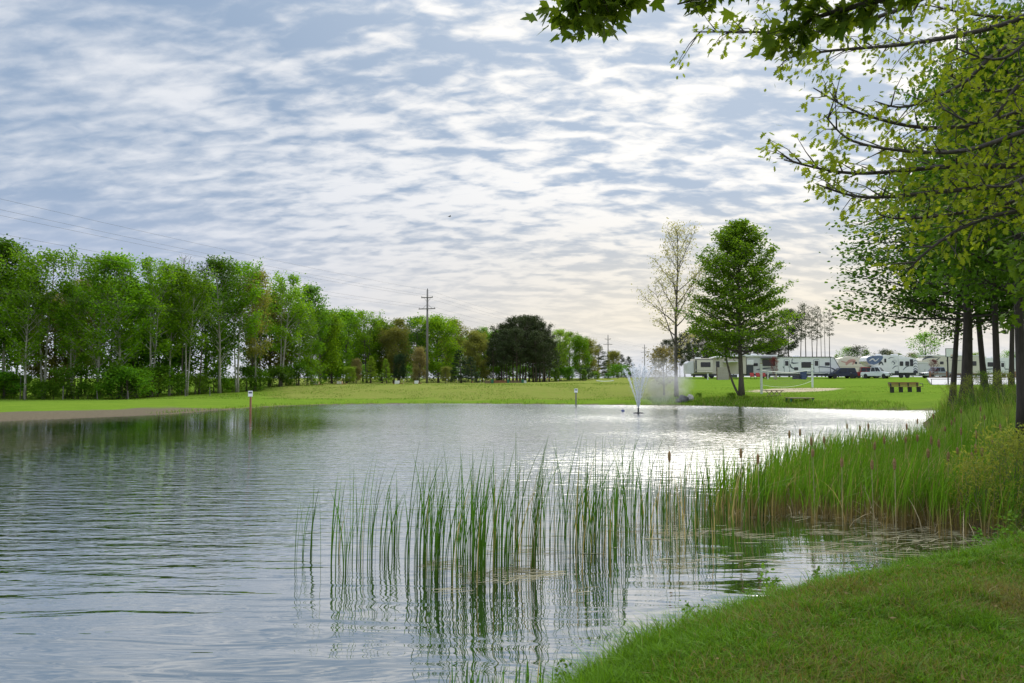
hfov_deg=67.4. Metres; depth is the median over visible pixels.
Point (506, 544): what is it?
reed clump
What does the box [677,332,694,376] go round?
pine tree
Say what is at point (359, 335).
leafy tree
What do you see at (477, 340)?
leafy tree
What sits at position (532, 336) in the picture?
pine tree
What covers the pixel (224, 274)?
power line wire
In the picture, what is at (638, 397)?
fountain
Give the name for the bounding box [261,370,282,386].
woodland shrub
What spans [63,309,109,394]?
woodland tree
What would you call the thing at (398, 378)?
woodland shrub
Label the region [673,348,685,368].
pine tree
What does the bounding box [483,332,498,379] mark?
pine tree
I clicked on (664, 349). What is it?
tree
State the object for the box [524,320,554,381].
pine tree
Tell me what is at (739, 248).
maple tree
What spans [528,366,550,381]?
woodland shrub
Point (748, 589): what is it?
leafy weed
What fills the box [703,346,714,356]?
pine tree
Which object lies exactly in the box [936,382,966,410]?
willow shrub
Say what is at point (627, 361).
conifer tree
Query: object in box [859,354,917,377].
camper trailer
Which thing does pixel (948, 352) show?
basketball hoop
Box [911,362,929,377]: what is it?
cargo trailer
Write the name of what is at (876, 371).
parked car
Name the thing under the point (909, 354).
tree
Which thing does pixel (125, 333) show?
woodland tree
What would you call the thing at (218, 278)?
power line wire
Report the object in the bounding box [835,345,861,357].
tree
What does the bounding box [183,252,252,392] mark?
aspen tree
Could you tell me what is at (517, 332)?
pine tree
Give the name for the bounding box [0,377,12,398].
woodland shrub
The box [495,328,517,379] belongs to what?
pine tree
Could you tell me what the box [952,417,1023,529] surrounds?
willow shrub
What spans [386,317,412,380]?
leafy tree
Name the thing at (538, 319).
pine tree
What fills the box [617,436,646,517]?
reed clump
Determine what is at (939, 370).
parked car
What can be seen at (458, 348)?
woodland tree
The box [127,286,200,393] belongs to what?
woodland tree
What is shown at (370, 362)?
shrub
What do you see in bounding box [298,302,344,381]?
woodland tree
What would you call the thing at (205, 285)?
aspen tree
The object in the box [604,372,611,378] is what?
woodland shrub
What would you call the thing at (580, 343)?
leafy tree
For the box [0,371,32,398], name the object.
woodland shrub
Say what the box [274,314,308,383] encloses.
woodland tree
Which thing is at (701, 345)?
pine tree
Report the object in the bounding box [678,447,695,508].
reed clump
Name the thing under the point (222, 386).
woodland shrub
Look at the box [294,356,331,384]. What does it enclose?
woodland shrub
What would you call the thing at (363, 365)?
woodland shrub
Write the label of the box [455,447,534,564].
reed clump
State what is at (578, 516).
reed clump
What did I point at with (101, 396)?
woodland shrub
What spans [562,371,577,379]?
woodland shrub
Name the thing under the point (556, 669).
leafy weed
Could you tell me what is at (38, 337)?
aspen tree
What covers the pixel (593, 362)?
leafy tree
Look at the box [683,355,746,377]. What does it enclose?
camper trailer
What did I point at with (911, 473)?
cattail bed
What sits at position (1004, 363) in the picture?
camper trailer
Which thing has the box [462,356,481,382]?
shrub
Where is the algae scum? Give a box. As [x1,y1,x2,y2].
[509,508,934,564]
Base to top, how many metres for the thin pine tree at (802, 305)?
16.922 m
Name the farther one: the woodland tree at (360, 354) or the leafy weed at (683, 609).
the woodland tree at (360, 354)
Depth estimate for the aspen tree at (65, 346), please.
69.32 m
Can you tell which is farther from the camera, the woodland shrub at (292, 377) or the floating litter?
the woodland shrub at (292, 377)
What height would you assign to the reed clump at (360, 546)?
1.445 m
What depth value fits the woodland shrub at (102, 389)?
67.37 m
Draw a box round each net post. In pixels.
[760,363,762,393]
[811,364,813,387]
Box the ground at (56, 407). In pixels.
[0,377,1023,682]
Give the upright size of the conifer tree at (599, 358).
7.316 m
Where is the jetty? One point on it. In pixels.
(790, 398)
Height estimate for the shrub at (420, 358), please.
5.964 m
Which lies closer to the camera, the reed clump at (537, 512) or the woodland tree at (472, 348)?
the reed clump at (537, 512)
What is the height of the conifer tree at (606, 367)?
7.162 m
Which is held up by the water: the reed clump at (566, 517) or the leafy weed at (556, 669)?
the reed clump at (566, 517)
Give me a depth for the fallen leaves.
5.12 m
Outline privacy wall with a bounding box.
[716,367,729,379]
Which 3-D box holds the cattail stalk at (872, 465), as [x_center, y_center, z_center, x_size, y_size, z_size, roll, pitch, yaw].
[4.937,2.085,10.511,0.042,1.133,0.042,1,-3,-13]
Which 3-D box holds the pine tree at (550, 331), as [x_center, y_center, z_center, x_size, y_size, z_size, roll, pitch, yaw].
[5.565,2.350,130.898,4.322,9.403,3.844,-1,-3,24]
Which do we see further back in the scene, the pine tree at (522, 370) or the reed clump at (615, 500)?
the pine tree at (522, 370)
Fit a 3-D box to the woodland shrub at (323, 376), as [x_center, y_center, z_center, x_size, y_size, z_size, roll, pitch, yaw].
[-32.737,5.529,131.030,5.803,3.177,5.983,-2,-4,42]
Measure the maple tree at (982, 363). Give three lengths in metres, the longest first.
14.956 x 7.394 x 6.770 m
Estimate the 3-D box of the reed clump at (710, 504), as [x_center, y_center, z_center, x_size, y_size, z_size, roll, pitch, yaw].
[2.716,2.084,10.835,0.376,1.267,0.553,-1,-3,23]
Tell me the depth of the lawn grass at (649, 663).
4.94 m
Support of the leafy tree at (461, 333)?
on the ground at (56, 407)
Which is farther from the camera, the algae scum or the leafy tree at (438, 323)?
the leafy tree at (438, 323)
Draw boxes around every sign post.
[248,391,252,413]
[574,389,577,404]
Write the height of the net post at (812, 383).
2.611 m
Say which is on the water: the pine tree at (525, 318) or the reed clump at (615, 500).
the reed clump at (615, 500)
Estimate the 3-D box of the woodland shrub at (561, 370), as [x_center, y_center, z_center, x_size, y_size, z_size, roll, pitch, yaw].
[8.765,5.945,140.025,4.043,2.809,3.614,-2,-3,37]
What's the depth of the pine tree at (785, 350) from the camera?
167.32 m
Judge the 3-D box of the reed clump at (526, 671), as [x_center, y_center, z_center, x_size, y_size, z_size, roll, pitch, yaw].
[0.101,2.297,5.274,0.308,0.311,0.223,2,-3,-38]
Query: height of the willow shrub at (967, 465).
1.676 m
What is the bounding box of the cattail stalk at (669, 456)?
[668,451,670,521]
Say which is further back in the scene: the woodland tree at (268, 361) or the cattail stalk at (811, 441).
the woodland tree at (268, 361)
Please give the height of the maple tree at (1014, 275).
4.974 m
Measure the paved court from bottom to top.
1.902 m
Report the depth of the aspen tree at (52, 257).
68.64 m
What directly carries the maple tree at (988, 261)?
on the ground at (56, 407)
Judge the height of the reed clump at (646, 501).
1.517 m
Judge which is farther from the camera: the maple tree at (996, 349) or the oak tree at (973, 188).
the maple tree at (996, 349)
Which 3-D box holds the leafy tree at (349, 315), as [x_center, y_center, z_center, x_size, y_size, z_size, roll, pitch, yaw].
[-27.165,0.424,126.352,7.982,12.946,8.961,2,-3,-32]
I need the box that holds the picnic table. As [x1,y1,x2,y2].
[763,390,783,395]
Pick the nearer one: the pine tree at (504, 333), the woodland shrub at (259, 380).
the woodland shrub at (259, 380)
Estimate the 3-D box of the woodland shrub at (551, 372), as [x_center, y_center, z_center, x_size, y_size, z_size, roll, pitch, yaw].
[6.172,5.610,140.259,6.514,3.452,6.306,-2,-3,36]
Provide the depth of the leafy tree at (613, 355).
169.40 m
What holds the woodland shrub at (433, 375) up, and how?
on the ground at (56, 407)
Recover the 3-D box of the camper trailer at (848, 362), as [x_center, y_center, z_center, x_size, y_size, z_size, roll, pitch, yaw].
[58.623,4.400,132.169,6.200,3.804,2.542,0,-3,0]
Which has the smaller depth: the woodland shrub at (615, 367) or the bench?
the bench
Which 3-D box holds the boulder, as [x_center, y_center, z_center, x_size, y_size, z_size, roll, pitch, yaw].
[13.500,4.598,60.687,0.764,0.812,1.019,1,-3,-25]
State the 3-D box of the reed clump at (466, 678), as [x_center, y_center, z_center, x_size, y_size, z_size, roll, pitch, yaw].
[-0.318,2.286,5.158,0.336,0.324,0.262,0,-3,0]
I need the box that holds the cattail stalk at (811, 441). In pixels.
[810,437,812,463]
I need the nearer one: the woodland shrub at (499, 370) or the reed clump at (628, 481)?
the reed clump at (628, 481)
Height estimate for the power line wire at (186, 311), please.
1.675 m
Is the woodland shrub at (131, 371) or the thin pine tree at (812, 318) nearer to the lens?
the woodland shrub at (131, 371)
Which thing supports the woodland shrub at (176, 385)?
on the ground at (56, 407)
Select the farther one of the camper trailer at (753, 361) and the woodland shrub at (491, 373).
the woodland shrub at (491, 373)
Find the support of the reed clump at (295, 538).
on the water
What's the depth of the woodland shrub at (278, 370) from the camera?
91.54 m
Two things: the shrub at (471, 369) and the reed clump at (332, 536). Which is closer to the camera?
the reed clump at (332, 536)
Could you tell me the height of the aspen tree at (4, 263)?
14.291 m
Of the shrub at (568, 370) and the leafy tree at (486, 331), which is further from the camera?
the leafy tree at (486, 331)
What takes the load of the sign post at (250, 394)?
on the water
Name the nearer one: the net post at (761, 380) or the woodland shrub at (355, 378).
the net post at (761, 380)
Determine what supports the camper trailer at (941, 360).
on the ground at (56, 407)
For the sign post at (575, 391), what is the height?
1.632 m
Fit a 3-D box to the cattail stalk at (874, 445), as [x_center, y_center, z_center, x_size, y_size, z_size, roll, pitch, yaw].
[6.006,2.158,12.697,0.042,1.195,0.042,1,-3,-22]
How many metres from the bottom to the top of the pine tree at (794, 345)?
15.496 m
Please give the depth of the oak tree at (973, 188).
8.81 m
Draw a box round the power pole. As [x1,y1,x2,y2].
[419,288,434,382]
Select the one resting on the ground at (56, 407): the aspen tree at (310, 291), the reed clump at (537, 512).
the aspen tree at (310, 291)
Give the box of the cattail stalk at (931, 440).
[930,436,932,458]
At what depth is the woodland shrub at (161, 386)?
71.16 m
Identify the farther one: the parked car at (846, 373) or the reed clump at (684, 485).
the parked car at (846, 373)
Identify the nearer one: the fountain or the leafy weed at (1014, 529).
the leafy weed at (1014, 529)
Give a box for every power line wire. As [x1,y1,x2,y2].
[0,209,640,346]
[0,215,594,337]
[2,241,624,349]
[3,199,599,334]
[3,234,645,351]
[6,293,468,339]
[7,290,633,359]
[8,292,446,333]
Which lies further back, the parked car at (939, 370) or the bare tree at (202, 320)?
the parked car at (939, 370)
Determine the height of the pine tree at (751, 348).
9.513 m
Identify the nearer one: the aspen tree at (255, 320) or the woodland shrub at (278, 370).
the aspen tree at (255, 320)
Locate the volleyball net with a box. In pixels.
[763,370,810,386]
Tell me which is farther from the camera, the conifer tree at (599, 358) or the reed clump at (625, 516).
the conifer tree at (599, 358)
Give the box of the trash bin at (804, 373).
[800,371,806,378]
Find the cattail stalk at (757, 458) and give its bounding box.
[756,454,759,495]
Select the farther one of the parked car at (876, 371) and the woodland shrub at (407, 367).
the woodland shrub at (407, 367)
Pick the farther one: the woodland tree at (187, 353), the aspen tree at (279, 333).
the aspen tree at (279, 333)
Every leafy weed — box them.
[551,656,596,682]
[679,598,705,622]
[745,584,754,597]
[757,563,786,593]
[807,565,823,582]
[971,524,1008,548]
[997,510,1023,540]
[1009,509,1023,535]
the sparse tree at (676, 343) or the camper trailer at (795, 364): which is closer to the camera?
the sparse tree at (676, 343)
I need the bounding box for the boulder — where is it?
[679,395,688,401]
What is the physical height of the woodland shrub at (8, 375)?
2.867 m
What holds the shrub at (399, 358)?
on the ground at (56, 407)
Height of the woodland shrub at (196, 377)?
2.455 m
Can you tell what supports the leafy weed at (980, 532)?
on the ground at (56, 407)
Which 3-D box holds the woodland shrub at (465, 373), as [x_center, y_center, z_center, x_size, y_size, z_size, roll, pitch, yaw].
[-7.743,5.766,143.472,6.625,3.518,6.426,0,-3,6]
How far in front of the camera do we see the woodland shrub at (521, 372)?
144.49 m
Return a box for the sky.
[0,0,1023,377]
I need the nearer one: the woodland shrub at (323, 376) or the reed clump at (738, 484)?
the reed clump at (738, 484)
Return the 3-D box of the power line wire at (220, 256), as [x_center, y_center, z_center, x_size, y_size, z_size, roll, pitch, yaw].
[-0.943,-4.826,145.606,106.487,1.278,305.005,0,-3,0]
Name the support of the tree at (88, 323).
on the ground at (56, 407)
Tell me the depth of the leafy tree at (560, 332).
140.21 m
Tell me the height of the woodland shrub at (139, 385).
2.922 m
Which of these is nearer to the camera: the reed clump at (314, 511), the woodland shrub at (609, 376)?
the reed clump at (314, 511)
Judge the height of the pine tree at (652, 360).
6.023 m
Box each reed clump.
[295,503,302,567]
[296,475,319,556]
[319,470,356,568]
[329,487,356,571]
[338,486,346,554]
[351,445,375,560]
[362,459,395,561]
[379,479,402,557]
[385,472,411,551]
[404,442,444,570]
[404,447,466,566]
[420,460,465,581]
[439,658,488,682]
[442,446,493,583]
[453,444,525,591]
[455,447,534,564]
[457,465,497,564]
[476,669,503,682]
[495,504,521,571]
[509,656,552,682]
[510,437,567,570]
[517,444,556,570]
[538,460,566,543]
[549,430,583,555]
[551,438,591,550]
[567,436,630,554]
[577,428,629,559]
[604,459,638,534]
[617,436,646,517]
[631,434,663,523]
[648,454,675,521]
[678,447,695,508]
[690,446,717,529]
[716,443,733,502]
[726,451,753,512]
[744,450,774,516]
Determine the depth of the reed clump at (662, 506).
11.41 m
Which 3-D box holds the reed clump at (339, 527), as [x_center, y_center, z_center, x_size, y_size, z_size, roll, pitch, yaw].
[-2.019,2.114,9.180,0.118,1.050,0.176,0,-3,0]
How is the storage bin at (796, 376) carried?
on the ground at (56, 407)
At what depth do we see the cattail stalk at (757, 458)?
11.29 m
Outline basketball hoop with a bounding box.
[945,348,952,383]
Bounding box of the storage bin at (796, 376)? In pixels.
[792,375,800,378]
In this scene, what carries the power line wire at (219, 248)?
attached to the power pole
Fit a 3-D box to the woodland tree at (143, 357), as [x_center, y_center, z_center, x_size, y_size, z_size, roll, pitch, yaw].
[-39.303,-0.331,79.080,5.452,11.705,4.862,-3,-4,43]
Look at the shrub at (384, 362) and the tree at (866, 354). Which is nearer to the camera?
the shrub at (384, 362)
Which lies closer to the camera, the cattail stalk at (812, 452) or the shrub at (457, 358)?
the cattail stalk at (812, 452)
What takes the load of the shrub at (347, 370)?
on the ground at (56, 407)
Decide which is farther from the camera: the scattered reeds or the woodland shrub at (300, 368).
the woodland shrub at (300, 368)
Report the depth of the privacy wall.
115.90 m
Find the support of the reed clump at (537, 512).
on the water
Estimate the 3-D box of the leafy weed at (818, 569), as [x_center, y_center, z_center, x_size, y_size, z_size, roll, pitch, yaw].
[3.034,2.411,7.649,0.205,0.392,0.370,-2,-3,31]
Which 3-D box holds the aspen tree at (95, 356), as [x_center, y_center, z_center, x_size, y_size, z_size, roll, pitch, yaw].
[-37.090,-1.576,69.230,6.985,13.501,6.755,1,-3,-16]
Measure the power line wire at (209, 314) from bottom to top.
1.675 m
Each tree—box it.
[0,233,46,390]
[0,242,89,398]
[0,249,20,368]
[0,265,62,398]
[0,271,45,371]
[1,289,42,370]
[13,290,84,395]
[49,275,109,394]
[49,281,97,397]
[54,251,143,397]
[58,271,155,394]
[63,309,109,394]
[66,263,82,392]
[68,248,161,389]
[109,288,156,394]
[124,252,186,396]
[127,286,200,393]
[147,259,198,395]
[155,263,226,395]
[157,307,204,393]
[173,278,243,390]
[174,253,196,394]
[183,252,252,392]
[192,262,214,393]
[209,255,267,391]
[230,268,277,390]
[235,289,305,385]
[236,294,275,387]
[257,268,271,389]
[262,270,313,386]
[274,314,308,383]
[280,299,319,385]
[291,282,334,384]
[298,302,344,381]
[314,318,356,383]
[328,306,372,382]
[348,309,386,382]
[349,337,371,381]
[364,316,399,382]
[375,324,413,382]
[385,340,415,380]
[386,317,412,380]
[399,327,435,380]
[401,316,429,380]
[408,312,465,382]
[429,337,456,380]
[438,319,470,380]
[454,335,467,370]
[458,327,487,380]
[462,328,492,381]
[478,326,494,381]
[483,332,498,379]
[484,338,500,379]
[485,329,518,378]
[488,322,513,379]
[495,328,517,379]
[497,316,528,379]
[503,327,528,379]
[505,347,527,379]
[509,314,530,379]
[509,314,542,381]
[514,347,531,378]
[518,314,546,381]
[520,0,1021,66]
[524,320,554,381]
[525,330,545,381]
[532,341,553,381]
[536,329,557,381]
[541,338,560,381]
[547,328,574,377]
[551,342,570,377]
[558,330,580,376]
[569,333,592,379]
[577,337,601,378]
[591,344,610,375]
[599,350,619,377]
[606,349,620,377]
[616,354,628,377]
[622,356,637,377]
[631,217,714,396]
[645,344,683,394]
[651,348,665,377]
[660,339,673,373]
[668,337,686,364]
[669,0,1023,308]
[670,218,804,395]
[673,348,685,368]
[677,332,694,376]
[683,332,704,376]
[686,344,701,376]
[693,336,710,376]
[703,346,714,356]
[736,342,750,376]
[743,337,758,376]
[759,333,774,354]
[768,329,791,376]
[768,339,784,376]
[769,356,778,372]
[774,308,804,376]
[794,304,807,356]
[798,303,812,356]
[805,307,817,376]
[810,306,823,376]
[813,130,1023,404]
[823,309,833,356]
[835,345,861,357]
[844,344,870,356]
[862,349,870,356]
[871,0,1023,442]
[871,349,895,355]
[882,224,1013,406]
[886,77,1022,391]
[903,352,918,376]
[905,330,944,357]
[906,30,1023,397]
[928,359,939,374]
[955,128,1022,389]
[986,214,1023,333]
[1000,350,1014,357]
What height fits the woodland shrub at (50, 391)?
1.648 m
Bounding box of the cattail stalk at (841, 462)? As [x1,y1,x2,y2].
[840,455,842,527]
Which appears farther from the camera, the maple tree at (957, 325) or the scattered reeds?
the maple tree at (957, 325)
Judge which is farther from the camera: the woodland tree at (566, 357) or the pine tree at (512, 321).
the woodland tree at (566, 357)
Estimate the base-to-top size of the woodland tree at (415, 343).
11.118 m
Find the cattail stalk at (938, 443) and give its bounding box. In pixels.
[937,435,939,464]
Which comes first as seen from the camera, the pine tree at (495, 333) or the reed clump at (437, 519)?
the reed clump at (437, 519)
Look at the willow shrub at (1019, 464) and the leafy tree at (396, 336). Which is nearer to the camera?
the willow shrub at (1019, 464)
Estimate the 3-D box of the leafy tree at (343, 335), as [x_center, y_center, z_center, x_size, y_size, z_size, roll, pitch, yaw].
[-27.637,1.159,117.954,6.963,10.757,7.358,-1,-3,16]
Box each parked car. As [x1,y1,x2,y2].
[824,368,857,378]
[854,367,879,377]
[860,367,891,378]
[919,367,950,377]
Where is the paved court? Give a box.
[927,378,1015,384]
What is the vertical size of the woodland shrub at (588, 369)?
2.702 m
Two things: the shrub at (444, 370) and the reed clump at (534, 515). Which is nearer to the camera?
the reed clump at (534, 515)
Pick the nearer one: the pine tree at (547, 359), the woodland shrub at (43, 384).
the woodland shrub at (43, 384)
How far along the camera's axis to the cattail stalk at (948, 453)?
11.43 m
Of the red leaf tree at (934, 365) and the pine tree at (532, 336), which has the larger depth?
the pine tree at (532, 336)
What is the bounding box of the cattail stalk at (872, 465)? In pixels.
[870,460,873,531]
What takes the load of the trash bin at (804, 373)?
on the ground at (56, 407)
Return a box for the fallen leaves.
[681,562,1023,679]
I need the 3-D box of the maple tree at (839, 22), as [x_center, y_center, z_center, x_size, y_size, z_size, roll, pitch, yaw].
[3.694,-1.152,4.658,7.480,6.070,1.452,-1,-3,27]
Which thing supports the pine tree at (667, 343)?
on the ground at (56, 407)
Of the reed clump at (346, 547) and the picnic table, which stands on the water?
the reed clump at (346, 547)
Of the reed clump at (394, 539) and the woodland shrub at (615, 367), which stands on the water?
the reed clump at (394, 539)
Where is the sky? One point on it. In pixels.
(341, 139)
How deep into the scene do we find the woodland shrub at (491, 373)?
135.12 m
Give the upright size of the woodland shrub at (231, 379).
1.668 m
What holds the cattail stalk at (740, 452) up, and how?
on the water
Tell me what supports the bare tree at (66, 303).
on the ground at (56, 407)
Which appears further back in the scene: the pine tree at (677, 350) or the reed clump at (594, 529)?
the pine tree at (677, 350)
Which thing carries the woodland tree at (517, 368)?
on the ground at (56, 407)
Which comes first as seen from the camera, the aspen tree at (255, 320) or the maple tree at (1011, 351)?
the maple tree at (1011, 351)
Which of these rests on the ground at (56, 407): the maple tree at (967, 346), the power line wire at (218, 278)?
the maple tree at (967, 346)
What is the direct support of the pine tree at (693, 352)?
on the ground at (56, 407)
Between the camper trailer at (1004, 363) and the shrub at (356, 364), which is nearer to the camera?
the shrub at (356, 364)
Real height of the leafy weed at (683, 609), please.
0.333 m
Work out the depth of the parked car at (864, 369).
122.98 m
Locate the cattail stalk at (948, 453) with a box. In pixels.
[947,451,949,490]
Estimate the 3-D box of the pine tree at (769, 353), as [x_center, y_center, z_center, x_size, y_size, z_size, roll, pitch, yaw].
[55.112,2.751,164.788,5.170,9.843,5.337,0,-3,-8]
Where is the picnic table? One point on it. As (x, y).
(773, 393)
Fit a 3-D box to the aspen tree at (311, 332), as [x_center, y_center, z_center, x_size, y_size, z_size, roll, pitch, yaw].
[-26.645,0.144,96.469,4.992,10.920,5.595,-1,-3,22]
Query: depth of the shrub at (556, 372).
123.68 m
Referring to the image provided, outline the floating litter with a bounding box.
[416,499,1002,593]
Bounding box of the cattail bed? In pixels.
[663,413,1023,537]
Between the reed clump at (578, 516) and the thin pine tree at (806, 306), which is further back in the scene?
the thin pine tree at (806, 306)
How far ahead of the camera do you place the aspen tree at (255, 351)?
86.69 m
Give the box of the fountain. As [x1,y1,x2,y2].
[623,363,653,412]
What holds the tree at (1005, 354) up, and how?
on the ground at (56, 407)
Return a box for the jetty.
[784,397,814,401]
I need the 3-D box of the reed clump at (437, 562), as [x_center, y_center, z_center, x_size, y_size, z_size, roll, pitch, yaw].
[-0.708,1.871,8.047,0.493,1.426,0.308,0,-3,0]
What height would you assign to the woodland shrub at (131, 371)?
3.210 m
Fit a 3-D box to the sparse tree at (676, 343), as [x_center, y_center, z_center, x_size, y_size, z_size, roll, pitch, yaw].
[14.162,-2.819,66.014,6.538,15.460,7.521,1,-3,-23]
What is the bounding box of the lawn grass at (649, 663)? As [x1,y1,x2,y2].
[503,530,1023,682]
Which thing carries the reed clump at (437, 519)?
on the water
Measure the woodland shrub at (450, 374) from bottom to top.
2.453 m
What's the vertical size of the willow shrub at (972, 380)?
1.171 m
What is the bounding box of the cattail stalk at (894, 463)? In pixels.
[893,458,896,539]
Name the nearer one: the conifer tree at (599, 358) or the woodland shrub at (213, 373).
the woodland shrub at (213, 373)
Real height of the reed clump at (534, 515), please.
1.703 m
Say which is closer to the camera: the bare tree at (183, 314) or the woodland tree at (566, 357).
the bare tree at (183, 314)
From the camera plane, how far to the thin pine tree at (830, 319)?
176.16 m
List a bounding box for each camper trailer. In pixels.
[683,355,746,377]
[743,354,778,377]
[777,355,839,376]
[835,356,865,377]
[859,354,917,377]
[916,355,979,376]
[985,357,1015,376]
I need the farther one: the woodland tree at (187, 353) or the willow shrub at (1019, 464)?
the woodland tree at (187, 353)
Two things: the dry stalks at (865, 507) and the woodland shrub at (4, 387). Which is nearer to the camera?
the dry stalks at (865, 507)
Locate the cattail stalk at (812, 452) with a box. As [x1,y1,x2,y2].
[811,449,814,521]
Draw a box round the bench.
[888,382,922,392]
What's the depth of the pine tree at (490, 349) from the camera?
127.71 m
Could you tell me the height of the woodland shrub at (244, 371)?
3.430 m
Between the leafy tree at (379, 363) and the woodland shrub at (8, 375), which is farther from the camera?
the leafy tree at (379, 363)
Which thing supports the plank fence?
on the ground at (56, 407)
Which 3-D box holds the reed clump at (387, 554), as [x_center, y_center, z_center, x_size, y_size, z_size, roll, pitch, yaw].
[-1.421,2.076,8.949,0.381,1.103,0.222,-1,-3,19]
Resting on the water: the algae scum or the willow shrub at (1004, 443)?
the algae scum
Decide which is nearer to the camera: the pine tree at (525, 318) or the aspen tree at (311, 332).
the aspen tree at (311, 332)
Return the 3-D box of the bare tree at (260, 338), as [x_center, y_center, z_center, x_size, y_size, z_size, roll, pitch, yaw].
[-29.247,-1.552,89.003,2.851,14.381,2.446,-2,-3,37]
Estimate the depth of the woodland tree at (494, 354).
151.50 m
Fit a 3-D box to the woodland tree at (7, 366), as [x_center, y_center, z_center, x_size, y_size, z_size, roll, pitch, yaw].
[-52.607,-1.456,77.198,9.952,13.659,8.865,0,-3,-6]
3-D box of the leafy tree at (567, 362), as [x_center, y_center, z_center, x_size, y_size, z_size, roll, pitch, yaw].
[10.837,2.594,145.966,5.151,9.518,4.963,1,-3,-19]
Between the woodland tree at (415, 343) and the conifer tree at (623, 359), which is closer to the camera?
the woodland tree at (415, 343)
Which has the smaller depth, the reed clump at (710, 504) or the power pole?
the reed clump at (710, 504)
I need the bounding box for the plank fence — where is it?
[929,371,1015,377]
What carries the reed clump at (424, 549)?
on the water
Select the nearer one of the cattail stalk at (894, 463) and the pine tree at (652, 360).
the cattail stalk at (894, 463)
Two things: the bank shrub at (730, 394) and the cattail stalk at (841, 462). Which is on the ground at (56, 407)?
the bank shrub at (730, 394)
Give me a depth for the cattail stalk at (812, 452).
11.23 m
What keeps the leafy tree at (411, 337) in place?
on the ground at (56, 407)
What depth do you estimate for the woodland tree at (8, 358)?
77.63 m
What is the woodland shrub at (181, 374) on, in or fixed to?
on the ground at (56, 407)
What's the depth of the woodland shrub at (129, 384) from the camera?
67.44 m
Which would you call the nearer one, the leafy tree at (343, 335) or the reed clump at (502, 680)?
the reed clump at (502, 680)
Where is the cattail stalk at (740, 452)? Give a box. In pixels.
[739,448,741,521]
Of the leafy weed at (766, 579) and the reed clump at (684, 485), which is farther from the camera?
the reed clump at (684, 485)
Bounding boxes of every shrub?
[0,369,34,398]
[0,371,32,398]
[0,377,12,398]
[1,373,47,398]
[23,379,59,399]
[44,383,64,398]
[46,362,97,398]
[50,382,80,398]
[71,382,100,398]
[84,368,136,398]
[90,381,107,398]
[93,363,142,398]
[96,363,162,399]
[120,368,154,397]
[128,365,168,396]
[135,361,176,396]
[158,373,194,394]
[172,372,193,394]
[180,371,215,393]
[192,366,239,392]
[201,379,212,393]
[212,376,235,392]
[225,378,243,390]
[230,363,267,390]
[234,368,271,390]
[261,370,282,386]
[262,365,296,386]
[279,361,319,385]
[279,370,299,385]
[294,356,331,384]
[305,367,329,381]
[329,363,362,382]
[342,369,365,382]
[343,366,357,383]
[350,358,361,382]
[359,364,380,382]
[361,356,380,382]
[378,358,393,383]
[384,372,408,381]
[393,352,406,379]
[399,365,418,381]
[408,345,429,382]
[422,361,446,381]
[439,369,457,381]
[440,365,451,382]
[448,349,473,382]
[453,367,479,380]
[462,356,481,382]
[480,367,505,380]
[488,365,514,379]
[511,366,536,379]
[527,364,553,379]
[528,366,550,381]
[552,366,566,380]
[553,367,560,381]
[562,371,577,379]
[565,366,574,380]
[575,366,593,380]
[581,369,588,380]
[588,371,601,378]
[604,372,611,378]
[606,363,630,378]
[724,392,736,398]
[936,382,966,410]
[939,446,1022,532]
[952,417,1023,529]
[958,373,986,405]
[965,369,997,401]
[984,369,1015,400]
[984,425,1023,529]
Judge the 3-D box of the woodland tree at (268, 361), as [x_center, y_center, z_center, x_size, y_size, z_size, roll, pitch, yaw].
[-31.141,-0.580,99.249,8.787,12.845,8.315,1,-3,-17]
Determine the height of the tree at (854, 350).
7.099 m
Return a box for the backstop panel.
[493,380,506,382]
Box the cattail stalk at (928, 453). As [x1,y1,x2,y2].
[926,448,929,486]
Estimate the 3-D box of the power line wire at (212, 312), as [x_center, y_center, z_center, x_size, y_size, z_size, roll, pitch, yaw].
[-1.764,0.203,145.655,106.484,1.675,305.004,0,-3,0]
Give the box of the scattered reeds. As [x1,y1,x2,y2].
[574,450,765,572]
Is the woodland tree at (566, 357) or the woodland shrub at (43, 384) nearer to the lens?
the woodland shrub at (43, 384)
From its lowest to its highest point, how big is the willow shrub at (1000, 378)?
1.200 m
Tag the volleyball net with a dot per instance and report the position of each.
(795, 384)
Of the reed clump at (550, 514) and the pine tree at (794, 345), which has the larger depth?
the pine tree at (794, 345)
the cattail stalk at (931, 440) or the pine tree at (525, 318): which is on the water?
the cattail stalk at (931, 440)
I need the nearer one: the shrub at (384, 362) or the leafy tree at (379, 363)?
the shrub at (384, 362)
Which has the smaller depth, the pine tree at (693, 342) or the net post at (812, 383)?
the net post at (812, 383)
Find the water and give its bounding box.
[0,404,1022,682]
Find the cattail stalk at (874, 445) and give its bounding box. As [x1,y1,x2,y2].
[873,441,875,477]
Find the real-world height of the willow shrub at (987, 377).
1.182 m
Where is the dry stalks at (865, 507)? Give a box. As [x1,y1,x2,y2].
[671,444,1021,539]

